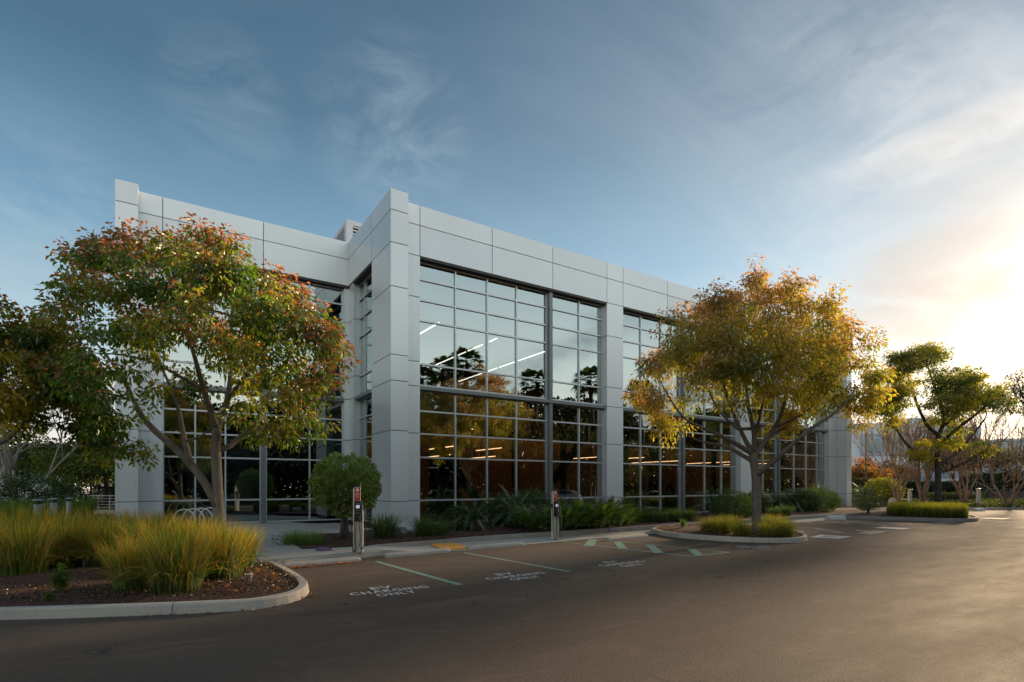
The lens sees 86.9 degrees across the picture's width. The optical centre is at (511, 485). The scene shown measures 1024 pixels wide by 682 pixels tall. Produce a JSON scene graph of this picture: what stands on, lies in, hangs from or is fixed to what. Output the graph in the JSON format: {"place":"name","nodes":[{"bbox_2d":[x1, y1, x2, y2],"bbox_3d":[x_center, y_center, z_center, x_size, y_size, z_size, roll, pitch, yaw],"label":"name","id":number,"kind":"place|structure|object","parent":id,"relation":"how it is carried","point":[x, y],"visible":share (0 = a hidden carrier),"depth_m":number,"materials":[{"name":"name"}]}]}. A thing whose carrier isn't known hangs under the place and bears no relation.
{"place":"outdoors","nodes":[
{"label":"outdoors","id":0,"kind":"place"},
{"bbox_2d":[29,490,114,509],"bbox_3d":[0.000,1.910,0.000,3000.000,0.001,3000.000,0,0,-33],"label":"ground","id":1,"kind":"structure","parent":0,"point":[95,508],"depth_m":49.51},
{"bbox_2d":[0,433,74,500],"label":"leafy tree","id":2,"kind":"object","parent":1,"relation":"on","point":[26,471],"visible":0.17,"depth_m":38.39,"materials":[{"name":"green plant"}]},
{"bbox_2d":[46,480,114,509],"bbox_3d":[-29.635,0.734,38.461,5.757,2.202,2.814,0,0,-42],"label":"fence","id":3,"kind":"object","parent":1,"relation":"on","point":[98,488],"visible":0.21,"depth_m":38.23,"materials":[{"name":"grey metal"}]},
{"bbox_2d":[61,425,114,509],"bbox_3d":[-27.921,-1.567,36.885,4.321,6.635,4.764,0,0,-33],"label":"leafy tree","id":4,"kind":"object","parent":1,"relation":"on","point":[105,484],"visible":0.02,"depth_m":36.07,"materials":[{"name":"green plant"}]},
{"bbox_2d":[980,438,1023,492],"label":"building","id":5,"kind":"structure","parent":1,"relation":"on","point":[1003,447],"depth_m":105.00,"materials":[{"name":"grey glass"}]},
{"bbox_2d":[46,518,827,570],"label":"pavement","id":6,"kind":"structure","parent":0,"point":[282,551],"depth_m":17.05,"materials":[{"name":"concrete"}]},
{"bbox_2d":[0,496,36,524],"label":"grass clump","id":7,"kind":"object","parent":6,"relation":"on","point":[9,507],"visible":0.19,"depth_m":16.42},
{"bbox_2d":[0,504,53,531],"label":"grass clump","id":8,"kind":"object","parent":6,"relation":"on","point":[14,516],"visible":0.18,"depth_m":13.48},
{"bbox_2d":[8,504,92,530],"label":"grass clump","id":9,"kind":"object","parent":6,"relation":"on","point":[51,514],"visible":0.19,"depth_m":13.82,"materials":[{"name":"plant"}]},
{"bbox_2d":[8,512,106,569],"bbox_3d":[-9.342,1.116,11.011,2.325,1.228,2.126,0,0,-20],"label":"grass clump","id":10,"kind":"object","parent":6,"relation":"on","point":[74,561],"visible":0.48,"depth_m":10.99,"materials":[{"name":"plant"}]},
{"bbox_2d":[0,288,126,465],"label":"broadleaf tree","id":11,"kind":"object","parent":6,"relation":"on","point":[23,403],"visible":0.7,"depth_m":11.05,"materials":[{"name":"green plant"}]},
{"bbox_2d":[53,505,134,532],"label":"grass clump","id":12,"kind":"object","parent":6,"relation":"on","point":[91,517],"visible":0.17,"depth_m":13.79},
{"bbox_2d":[94,507,163,538],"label":"grass clump","id":13,"kind":"object","parent":6,"relation":"on","point":[131,518],"visible":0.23,"depth_m":13.41,"materials":[{"name":"plant"}]},
{"bbox_2d":[0,559,298,606],"bbox_3d":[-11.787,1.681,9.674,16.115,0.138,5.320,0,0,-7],"label":"mulch bed","id":14,"kind":"object","parent":6,"relation":"on","point":[43,577],"visible":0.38,"depth_m":8.70,"materials":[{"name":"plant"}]},
{"bbox_2d":[0,515,79,576],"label":"grass clump","id":15,"kind":"object","parent":14,"relation":"on","point":[30,553],"visible":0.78,"depth_m":9.95,"materials":[{"name":"plant"}]},
{"bbox_2d":[47,562,71,592],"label":"weed","id":16,"kind":"object","parent":14,"relation":"on","point":[59,579],"visible":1,"depth_m":8.43,"materials":[{"name":"green plant"}]},
{"bbox_2d":[51,516,140,567],"bbox_3d":[-8.545,1.171,11.247,1.875,1.117,2.096,0,0,40],"label":"grass clump","id":17,"kind":"object","parent":14,"relation":"on","point":[92,561],"visible":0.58,"depth_m":11.01,"materials":[{"name":"plant"}]},
{"bbox_2d":[80,532,168,591],"bbox_3d":[-6.117,1.236,8.970,1.860,0.982,1.700,0,0,24],"label":"grass clump","id":18,"kind":"object","parent":14,"relation":"on","point":[122,559],"visible":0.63,"depth_m":8.66,"materials":[{"name":"plant"}]},
{"bbox_2d":[101,513,201,558],"bbox_3d":[-7.085,1.135,10.696,1.997,1.190,2.233,0,0,-28],"label":"grass clump","id":19,"kind":"object","parent":14,"relation":"on","point":[143,529],"visible":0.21,"depth_m":10.56,"materials":[{"name":"plant"}]},
{"bbox_2d":[83,516,247,594],"bbox_3d":[-5.344,1.123,8.749,2.278,1.214,2.038,0,0,-6],"label":"grass clump","id":20,"kind":"object","parent":14,"relation":"on","point":[176,565],"visible":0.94,"depth_m":8.48,"materials":[{"name":"plant"}]},
{"bbox_2d":[150,512,251,555],"bbox_3d":[-6.297,1.128,10.929,2.083,1.204,2.279,0,0,2],"label":"grass clump","id":21,"kind":"object","parent":14,"relation":"on","point":[198,525],"visible":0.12,"depth_m":10.90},
{"bbox_2d":[175,520,281,579],"bbox_3d":[-5.289,1.159,9.794,2.104,1.138,1.990,0,0,1],"label":"grass clump","id":22,"kind":"object","parent":14,"relation":"on","point":[235,549],"visible":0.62,"depth_m":9.75,"materials":[{"name":"plant"}]},
{"bbox_2d":[210,524,273,567],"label":"grass clump","id":23,"kind":"object","parent":14,"relation":"on","point":[254,552],"visible":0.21,"depth_m":11.28,"materials":[{"name":"plant"}]},
{"bbox_2d":[143,509,203,532],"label":"grass clump","id":24,"kind":"object","parent":6,"relation":"on","point":[172,517],"visible":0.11,"depth_m":14.08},
{"bbox_2d":[351,485,365,552],"bbox_3d":[-3.880,0.853,13.684,0.368,1.720,0.277,0,0,-7],"label":"charging post","id":25,"kind":"object","parent":6,"relation":"on","point":[358,526],"visible":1,"depth_m":13.67,"materials":[{"name":"silver metal"}]},
{"bbox_2d":[466,542,523,548],"bbox_3d":[-0.476,1.800,16.096,1.931,0.120,0.204,0,0,-33],"label":"wheel stop","id":26,"kind":"object","parent":6,"relation":"on","point":[495,545],"visible":0.94,"depth_m":15.99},
{"bbox_2d":[551,489,561,539],"bbox_3d":[1.479,0.988,18.107,0.368,1.720,0.277,0,0,-30],"label":"charging post","id":27,"kind":"object","parent":6,"relation":"on","point":[555,515],"visible":1,"depth_m":18.07,"materials":[{"name":"silver metal"}]},
{"bbox_2d":[270,505,886,547],"bbox_3d":[12.307,1.653,29.804,46.829,0.067,6.706,0,0,-33],"label":"mulch bed","id":28,"kind":"object","parent":6,"relation":"on","point":[706,514],"visible":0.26,"depth_m":19.84,"materials":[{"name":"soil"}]},
{"bbox_2d":[280,528,309,544],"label":"grass clump","id":29,"kind":"object","parent":28,"relation":"on","point":[294,538],"visible":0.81,"depth_m":15.43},
{"bbox_2d":[296,529,324,545],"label":"grass clump","id":30,"kind":"object","parent":28,"relation":"on","point":[311,537],"visible":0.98,"depth_m":15.18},
{"bbox_2d":[307,451,382,537],"bbox_3d":[-5.231,0.313,17.049,2.352,2.806,2.135,0,0,-33],"label":"round bush","id":31,"kind":"object","parent":28,"relation":"on","point":[334,489],"visible":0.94,"depth_m":16.67,"materials":[{"name":"green plant"}]},
{"bbox_2d":[364,511,411,540],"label":"grass clump","id":32,"kind":"object","parent":28,"relation":"on","point":[386,529],"visible":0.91,"depth_m":17.01,"materials":[{"name":"plant"}]},
{"bbox_2d":[398,514,450,537],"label":"grass clump","id":33,"kind":"object","parent":28,"relation":"on","point":[424,530],"visible":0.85,"depth_m":17.55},
{"bbox_2d":[432,520,461,535],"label":"grass clump","id":34,"kind":"object","parent":28,"relation":"on","point":[443,529],"visible":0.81,"depth_m":17.79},
{"bbox_2d":[437,504,474,530],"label":"leafy bush","id":35,"kind":"object","parent":28,"relation":"on","point":[451,516],"visible":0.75,"depth_m":19.99,"materials":[{"name":"green plant"}]},
{"bbox_2d":[454,498,497,531],"bbox_3d":[-1.497,1.312,20.155,2.059,1.721,2.113,0,0,-33],"label":"cycad","id":36,"kind":"object","parent":28,"relation":"on","point":[473,524],"visible":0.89,"depth_m":20.00,"materials":[{"name":"green plant"}]},
{"bbox_2d":[481,491,517,525],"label":"leafy bush","id":37,"kind":"object","parent":28,"relation":"on","point":[488,504],"visible":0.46,"depth_m":22.41,"materials":[{"name":"green plant"}]},
{"bbox_2d":[488,484,537,528],"bbox_3d":[0.147,1.182,21.657,2.617,2.469,2.537,0,0,5],"label":"cycad","id":38,"kind":"object","parent":28,"relation":"on","point":[512,503],"visible":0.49,"depth_m":21.49,"materials":[{"name":"green plant"}]},
{"bbox_2d":[502,503,538,528],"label":"fern shrub","id":39,"kind":"object","parent":28,"relation":"on","point":[514,520],"visible":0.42,"depth_m":20.38,"materials":[{"name":"green plant"}]},
{"bbox_2d":[512,485,550,508],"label":"leafy bush","id":40,"kind":"object","parent":28,"relation":"on","point":[545,501],"visible":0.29,"depth_m":22.64,"materials":[{"name":"green plant"}]},
{"bbox_2d":[510,502,566,530],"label":"fern shrub","id":41,"kind":"object","parent":28,"relation":"on","point":[539,522],"visible":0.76,"depth_m":19.41,"materials":[{"name":"green plant"}]},
{"bbox_2d":[536,502,591,530],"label":"fern shrub","id":42,"kind":"object","parent":28,"relation":"on","point":[565,518],"visible":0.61,"depth_m":19.53,"materials":[{"name":"green plant"}]},
{"bbox_2d":[563,499,610,528],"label":"fern shrub","id":43,"kind":"object","parent":28,"relation":"on","point":[582,506],"visible":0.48,"depth_m":20.20,"materials":[{"name":"green plant"}]},
{"bbox_2d":[570,498,627,527],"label":"fern shrub","id":44,"kind":"object","parent":28,"relation":"on","point":[606,513],"visible":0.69,"depth_m":20.39,"materials":[{"name":"green plant"}]},
{"bbox_2d":[595,495,642,526],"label":"fern shrub","id":45,"kind":"object","parent":28,"relation":"on","point":[623,516],"visible":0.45,"depth_m":21.48,"materials":[{"name":"green plant"}]},
{"bbox_2d":[694,486,724,515],"bbox_3d":[10.960,1.211,29.548,2.391,2.328,2.467,0,0,-8],"label":"cycad","id":46,"kind":"object","parent":28,"relation":"on","point":[709,501],"visible":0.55,"depth_m":29.47,"materials":[{"name":"green plant"}]},
{"bbox_2d":[711,489,751,516],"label":"leafy bush","id":47,"kind":"object","parent":28,"relation":"on","point":[728,502],"visible":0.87,"depth_m":28.20,"materials":[{"name":"green plant"}]},
{"bbox_2d":[779,483,809,512],"bbox_3d":[17.302,1.149,33.461,2.789,2.631,2.703,0,0,-21],"label":"cycad","id":48,"kind":"object","parent":28,"relation":"on","point":[792,500],"visible":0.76,"depth_m":33.22,"materials":[{"name":"green plant"}]},
{"bbox_2d":[783,487,821,511],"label":"leafy bush","id":49,"kind":"object","parent":28,"relation":"on","point":[809,505],"visible":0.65,"depth_m":33.64,"materials":[{"name":"green plant"}]},
{"bbox_2d":[799,485,843,510],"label":"leafy bush","id":50,"kind":"object","parent":28,"relation":"on","point":[827,506],"visible":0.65,"depth_m":34.27,"materials":[{"name":"green plant"}]},
{"bbox_2d":[0,496,1023,681],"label":"parking lot","id":51,"kind":"structure","parent":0,"point":[923,601],"depth_m":7.28,"materials":[{"name":"asphalt"}]},
{"bbox_2d":[0,471,47,509],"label":"dark bush","id":52,"kind":"object","parent":51,"relation":"on","point":[28,489],"visible":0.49,"depth_m":24.24,"materials":[{"name":"green plant"}]},
{"bbox_2d":[0,473,91,518],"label":"dark bush","id":53,"kind":"object","parent":51,"relation":"on","point":[67,490],"visible":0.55,"depth_m":25.03,"materials":[{"name":"green plant"}]},
{"bbox_2d":[0,366,114,504],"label":"bare tree","id":54,"kind":"object","parent":51,"relation":"on","point":[5,459],"visible":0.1,"depth_m":31.34,"materials":[{"name":"brown plant"}]},
{"bbox_2d":[20,446,114,500],"bbox_3d":[-27.742,-0.394,34.253,5.701,4.287,4.638,0,0,17],"label":"leafy tree","id":55,"kind":"object","parent":51,"relation":"on","point":[73,468],"visible":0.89,"depth_m":33.20,"materials":[{"name":"green plant"}]},
{"bbox_2d":[58,496,101,521],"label":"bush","id":56,"kind":"object","parent":51,"relation":"on","point":[80,504],"visible":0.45,"depth_m":22.85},
{"bbox_2d":[0,561,308,619],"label":"kerb","id":57,"kind":"structure","parent":51,"relation":"on","point":[299,591],"depth_m":7.73,"materials":[{"name":"concrete"}]},
{"bbox_2d":[15,212,360,533],"bbox_3d":[-7.268,-2.090,11.695,8.219,8.129,5.367,0,0,-4],"label":"broadleaf tree","id":58,"kind":"object","parent":51,"relation":"on","point":[202,274],"visible":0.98,"depth_m":10.81,"materials":[{"name":"green plant"}]},
{"bbox_2d":[281,557,360,567],"bbox_3d":[-4.431,1.800,12.630,1.835,0.120,0.198,0,0,-38],"label":"wheel stop","id":59,"kind":"object","parent":51,"relation":"on","point":[325,561],"visible":0.69,"depth_m":12.56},
{"bbox_2d":[383,548,450,557],"bbox_3d":[-2.503,1.800,14.417,1.938,0.120,0.198,0,0,-39],"label":"wheel stop","id":60,"kind":"object","parent":51,"relation":"on","point":[414,552],"visible":0.99,"depth_m":14.30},
{"bbox_2d":[115,179,850,526],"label":"office building","id":61,"kind":"structure","parent":51,"relation":"on","point":[493,363],"depth_m":25.21,"materials":[{"name":"metal"}]},
{"bbox_2d":[163,388,260,524],"bbox_3d":[-12.916,-1.190,23.422,3.720,5.760,0.130,0,0,-33],"label":"window","id":62,"kind":"structure","parent":61,"relation":"in","point":[241,468],"depth_m":23.25,"materials":[{"name":"glass"}]},
{"bbox_2d":[163,272,260,388],"bbox_3d":[-12.916,-6.905,23.422,3.720,5.310,0.130,0,0,-33],"label":"window","id":63,"kind":"structure","parent":61,"relation":"in","point":[183,355],"depth_m":23.07,"materials":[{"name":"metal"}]},
{"bbox_2d":[266,396,342,521],"bbox_3d":[-9.737,-1.190,25.495,3.470,5.760,0.130,0,0,-33],"label":"window","id":64,"kind":"structure","parent":61,"relation":"in","point":[288,499],"depth_m":25.33,"materials":[{"name":"glass"}]},
{"bbox_2d":[266,274,342,397],"bbox_3d":[-9.737,-6.905,25.495,3.470,5.310,0.130,0,0,-33],"label":"window","id":65,"kind":"structure","parent":61,"relation":"in","point":[333,296],"depth_m":26.06,"materials":[{"name":"glass"}]},
{"bbox_2d":[333,219,362,241],"bbox_3d":[-8.093,-12.475,34.116,7.000,3.450,8.000,0,0,-33],"label":"roof louver","id":66,"kind":"object","parent":61,"relation":"on","point":[347,230],"visible":0.05,"depth_m":29.12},
{"bbox_2d":[359,395,372,522],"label":"window","id":67,"kind":"structure","parent":61,"relation":"in","point":[365,404],"depth_m":25.11,"materials":[{"name":"glass"}]},
{"bbox_2d":[359,273,372,393],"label":"window","id":68,"kind":"structure","parent":61,"relation":"in","point":[365,288],"depth_m":25.16,"materials":[{"name":"glass"}]},
{"bbox_2d":[419,390,546,524],"bbox_3d":[-1.180,-1.190,24.985,6.930,5.760,0.130,0,0,-33],"label":"window","id":69,"kind":"structure","parent":61,"relation":"in","point":[470,445],"depth_m":24.70,"materials":[{"name":"glass"}]},
{"bbox_2d":[419,262,546,398],"bbox_3d":[-1.180,-6.905,24.985,6.930,5.310,0.130,0,0,-33],"label":"window","id":70,"kind":"structure","parent":61,"relation":"in","point":[478,333],"depth_m":24.82,"materials":[{"name":"glass"}]},
{"bbox_2d":[553,404,602,508],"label":"window","id":71,"kind":"structure","parent":61,"relation":"in","point":[577,431],"depth_m":27.95,"materials":[{"name":"glass"}]},
{"bbox_2d":[553,294,602,404],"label":"window","id":72,"kind":"structure","parent":61,"relation":"in","point":[577,324],"depth_m":27.95,"materials":[{"name":"glass"}]},
{"bbox_2d":[623,411,680,513],"bbox_3d":[7.913,-1.190,30.912,5.040,5.760,0.130,0,0,-33],"label":"window","id":73,"kind":"structure","parent":61,"relation":"in","point":[651,472],"depth_m":30.88,"materials":[{"name":"glass"}]},
{"bbox_2d":[623,311,680,412],"bbox_3d":[7.913,-6.905,30.912,5.040,5.310,0.130,0,0,-33],"label":"window","id":74,"kind":"structure","parent":61,"relation":"in","point":[636,336],"depth_m":30.45,"materials":[{"name":"glass"}]},
{"bbox_2d":[685,418,736,512],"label":"window","id":75,"kind":"structure","parent":61,"relation":"in","point":[706,465],"depth_m":33.71,"materials":[{"name":"glass"}]},
{"bbox_2d":[685,328,736,419],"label":"window","id":76,"kind":"structure","parent":61,"relation":"in","point":[707,411],"depth_m":33.70,"materials":[{"name":"glass"}]},
{"bbox_2d":[752,343,776,423],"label":"window","id":77,"kind":"structure","parent":61,"relation":"in","point":[770,411],"depth_m":37.10,"materials":[{"name":"glass"}]},
{"bbox_2d":[755,425,776,508],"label":"window","id":78,"kind":"structure","parent":61,"relation":"in","point":[768,480],"depth_m":37.23,"materials":[{"name":"glass"}]},
{"bbox_2d":[781,429,824,506],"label":"window","id":79,"kind":"structure","parent":61,"relation":"in","point":[804,463],"depth_m":39.79,"materials":[{"name":"glass"}]},
{"bbox_2d":[781,353,824,428],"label":"window","id":80,"kind":"structure","parent":61,"relation":"in","point":[822,426],"depth_m":40.10,"materials":[{"name":"glass"}]},
{"bbox_2d":[367,510,885,546],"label":"kerb","id":81,"kind":"structure","parent":51,"relation":"on","point":[514,536],"depth_m":19.03,"materials":[{"name":"concrete"}]},
{"bbox_2d":[651,525,807,542],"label":"kerb","id":82,"kind":"structure","parent":51,"relation":"on","point":[800,539],"depth_m":17.78,"materials":[{"name":"concrete"}]},
{"bbox_2d":[657,526,802,537],"bbox_3d":[8.060,1.672,20.188,4.798,0.116,5.704,0,0,-33],"label":"mulch bed","id":83,"kind":"object","parent":82,"relation":"in","point":[676,529],"visible":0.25,"depth_m":19.18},
{"bbox_2d":[704,514,742,533],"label":"grass clump","id":84,"kind":"object","parent":83,"relation":"on","point":[719,525],"visible":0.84,"depth_m":18.51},
{"bbox_2d":[721,518,756,535],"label":"grass clump","id":85,"kind":"object","parent":83,"relation":"on","point":[739,529],"visible":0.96,"depth_m":18.00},
{"bbox_2d":[621,253,902,532],"bbox_3d":[8.760,-3.267,19.084,9.485,10.095,6.476,0,0,-22],"label":"broadleaf tree","id":86,"kind":"object","parent":83,"relation":"on","point":[735,362],"visible":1,"depth_m":17.47,"materials":[{"name":"green plant"}]},
{"bbox_2d":[749,520,781,537],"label":"grass clump","id":87,"kind":"object","parent":83,"relation":"on","point":[766,531],"visible":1,"depth_m":17.45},
{"bbox_2d":[768,515,803,536],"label":"grass clump","id":88,"kind":"object","parent":83,"relation":"on","point":[786,529],"visible":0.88,"depth_m":17.79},
{"bbox_2d":[840,511,978,521],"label":"kerb","id":89,"kind":"structure","parent":51,"relation":"on","point":[975,518],"depth_m":28.03,"materials":[{"name":"concrete"}]},
{"bbox_2d":[845,512,973,517],"bbox_3d":[23.115,1.683,30.962,8.682,0.076,6.028,0,0,-33],"label":"mulch bed","id":90,"kind":"object","parent":89,"relation":"in","point":[880,514],"visible":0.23,"depth_m":30.38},
{"bbox_2d":[851,493,884,512],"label":"shrub","id":91,"kind":"object","parent":90,"relation":"on","point":[863,503],"visible":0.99,"depth_m":32.47,"materials":[{"name":"green plant"}]},
{"bbox_2d":[886,501,969,517],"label":"grass hedge","id":92,"kind":"object","parent":90,"relation":"on","point":[939,510],"depth_m":28.82,"materials":[{"name":"plant"}]},
{"bbox_2d":[851,418,980,494],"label":"building","id":93,"kind":"structure","parent":51,"relation":"on","point":[856,452],"depth_m":92.00,"materials":[{"name":"grey glass"}]},
{"bbox_2d":[863,341,1023,503],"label":"broadleaf tree","id":94,"kind":"object","parent":51,"relation":"on","point":[969,393],"visible":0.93,"depth_m":34.91,"materials":[{"name":"green plant"}]},
{"bbox_2d":[917,436,1012,484],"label":"leafy tree","id":95,"kind":"object","parent":51,"relation":"on","point":[974,462],"visible":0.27,"depth_m":78.10,"materials":[{"name":"green plant"}]},
{"bbox_2d":[970,444,1023,479],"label":"leafy tree","id":96,"kind":"object","parent":51,"relation":"on","point":[1006,459],"visible":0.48,"depth_m":74.43,"materials":[{"name":"green plant"}]},
{"bbox_2d":[0,0,1023,485],"label":"sky","id":97,"kind":"structure","parent":0,"point":[874,146],"materials":[{"name":"blue"}]},
{"bbox_2d":[851,498,1019,507],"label":"soil verge","id":98,"kind":"structure","parent":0,"point":[927,498],"depth_m":44.91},
{"bbox_2d":[851,456,893,482],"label":"leafy tree","id":99,"kind":"object","parent":98,"relation":"on","point":[857,471],"visible":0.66,"depth_m":61.27,"materials":[{"name":"orange plant"}]},
{"bbox_2d":[862,476,905,502],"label":"round bush","id":100,"kind":"object","parent":98,"relation":"on","point":[887,494],"visible":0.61,"depth_m":46.29,"materials":[{"name":"green plant"}]},
{"bbox_2d":[872,457,923,481],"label":"leafy tree","id":101,"kind":"object","parent":98,"relation":"on","point":[899,468],"visible":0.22,"depth_m":72.25,"materials":[{"name":"orange plant"}]},
{"bbox_2d":[851,405,974,501],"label":"bare tree","id":102,"kind":"object","parent":98,"relation":"on","point":[896,472],"visible":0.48,"depth_m":44.19,"materials":[{"name":"brown plant"}]},
{"bbox_2d":[857,480,971,497],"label":"hedge","id":103,"kind":"object","parent":98,"relation":"on","point":[947,486],"visible":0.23,"depth_m":68.67,"materials":[{"name":"plant"}]},
{"bbox_2d":[883,411,979,502],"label":"bare tree","id":104,"kind":"object","parent":98,"relation":"on","point":[927,480],"visible":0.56,"depth_m":41.17,"materials":[{"name":"brown plant"}]},
{"bbox_2d":[892,409,1010,502],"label":"bare tree","id":105,"kind":"object","parent":98,"relation":"on","point":[960,471],"visible":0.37,"depth_m":45.86,"materials":[{"name":"brown plant"}]},
{"bbox_2d":[887,497,1023,508],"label":"ground cover","id":106,"kind":"object","parent":98,"relation":"on","point":[995,502],"visible":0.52,"depth_m":44.07,"materials":[{"name":"plant"}]},
{"bbox_2d":[926,492,986,500],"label":"hedge","id":107,"kind":"object","parent":98,"relation":"on","point":[949,495],"visible":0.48,"depth_m":50.34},
{"bbox_2d":[945,389,1023,497],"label":"bare tree","id":108,"kind":"object","parent":98,"relation":"on","point":[983,486],"visible":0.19,"depth_m":61.92,"materials":[{"name":"brown plant"}]},
{"bbox_2d":[961,471,1023,496],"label":"hedge","id":109,"kind":"object","parent":98,"relation":"on","point":[998,483],"visible":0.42,"depth_m":67.35,"materials":[{"name":"plant"}]},
{"bbox_2d":[962,412,1023,505],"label":"bare tree","id":110,"kind":"object","parent":98,"relation":"on","point":[1014,493],"visible":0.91,"depth_m":42.05,"materials":[{"name":"brown plant"}]},
{"bbox_2d":[996,365,1023,413],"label":"tree","id":111,"kind":"object","parent":98,"relation":"on","point":[1020,396],"visible":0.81,"depth_m":45.76,"materials":[{"name":"brown plant"}]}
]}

